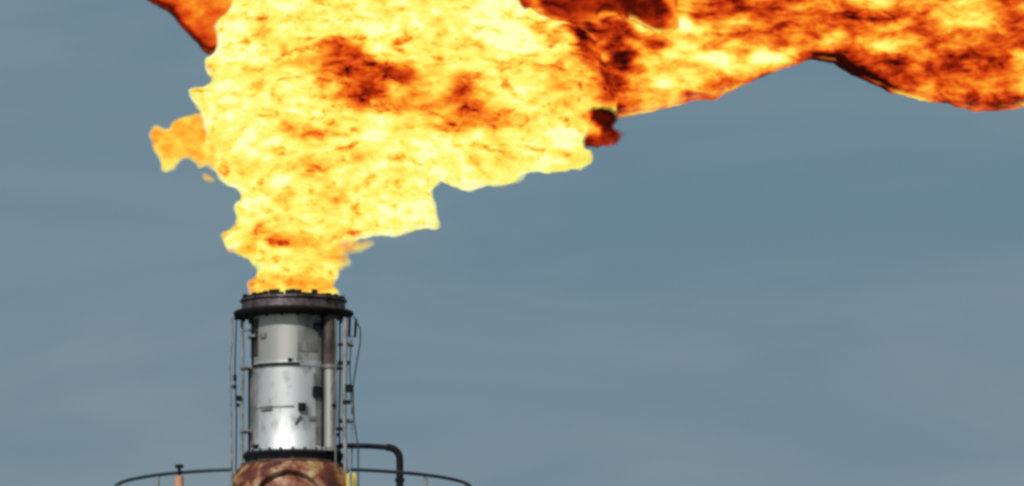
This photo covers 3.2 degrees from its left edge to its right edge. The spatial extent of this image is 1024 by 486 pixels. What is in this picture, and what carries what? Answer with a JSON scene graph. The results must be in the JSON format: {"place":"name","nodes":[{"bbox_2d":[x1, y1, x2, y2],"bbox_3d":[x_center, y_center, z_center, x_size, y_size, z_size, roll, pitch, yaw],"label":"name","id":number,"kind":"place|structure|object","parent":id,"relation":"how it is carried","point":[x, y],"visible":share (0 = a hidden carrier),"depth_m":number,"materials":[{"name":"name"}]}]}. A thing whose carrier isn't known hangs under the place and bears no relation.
{"place":"outdoors","nodes":[
{"label":"outdoors","id":0,"kind":"place"},
{"bbox_2d":[0,0,1023,485],"label":"sky","id":1,"kind":"structure","parent":0,"point":[809,272],"materials":[{"name":"blue"}]},
{"bbox_3d":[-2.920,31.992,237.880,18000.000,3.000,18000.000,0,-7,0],"label":"ground","id":2,"kind":"structure","parent":0,"visible":0},
{"bbox_2d":[229,289,404,485],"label":"flare stack","id":3,"kind":"object","parent":2,"relation":"on","point":[293,368],"visible":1,"depth_m":241.01,"materials":[{"name":"metal"}]},
{"bbox_2d":[115,468,471,485],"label":"railing","id":4,"kind":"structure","parent":3,"relation":"attached to","point":[158,475],"depth_m":239.56,"materials":[{"name":"black metal"}]},
{"bbox_2d":[175,464,183,485],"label":"warning lamp","id":5,"kind":"object","parent":4,"relation":"attached to","point":[179,479],"visible":1,"depth_m":239.42,"materials":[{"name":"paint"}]},
{"bbox_2d":[346,473,355,485],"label":"ladder","id":6,"kind":"object","parent":3,"relation":"on","point":[353,480],"visible":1,"depth_m":240.71,"materials":[{"name":"yellow metal"}]},
{"bbox_2d":[147,0,1023,294],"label":"gas flame","id":7,"kind":"object","parent":3,"relation":"on","point":[321,136],"visible":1,"depth_m":241.16,"materials":[{"name":"yellow"}]}
]}

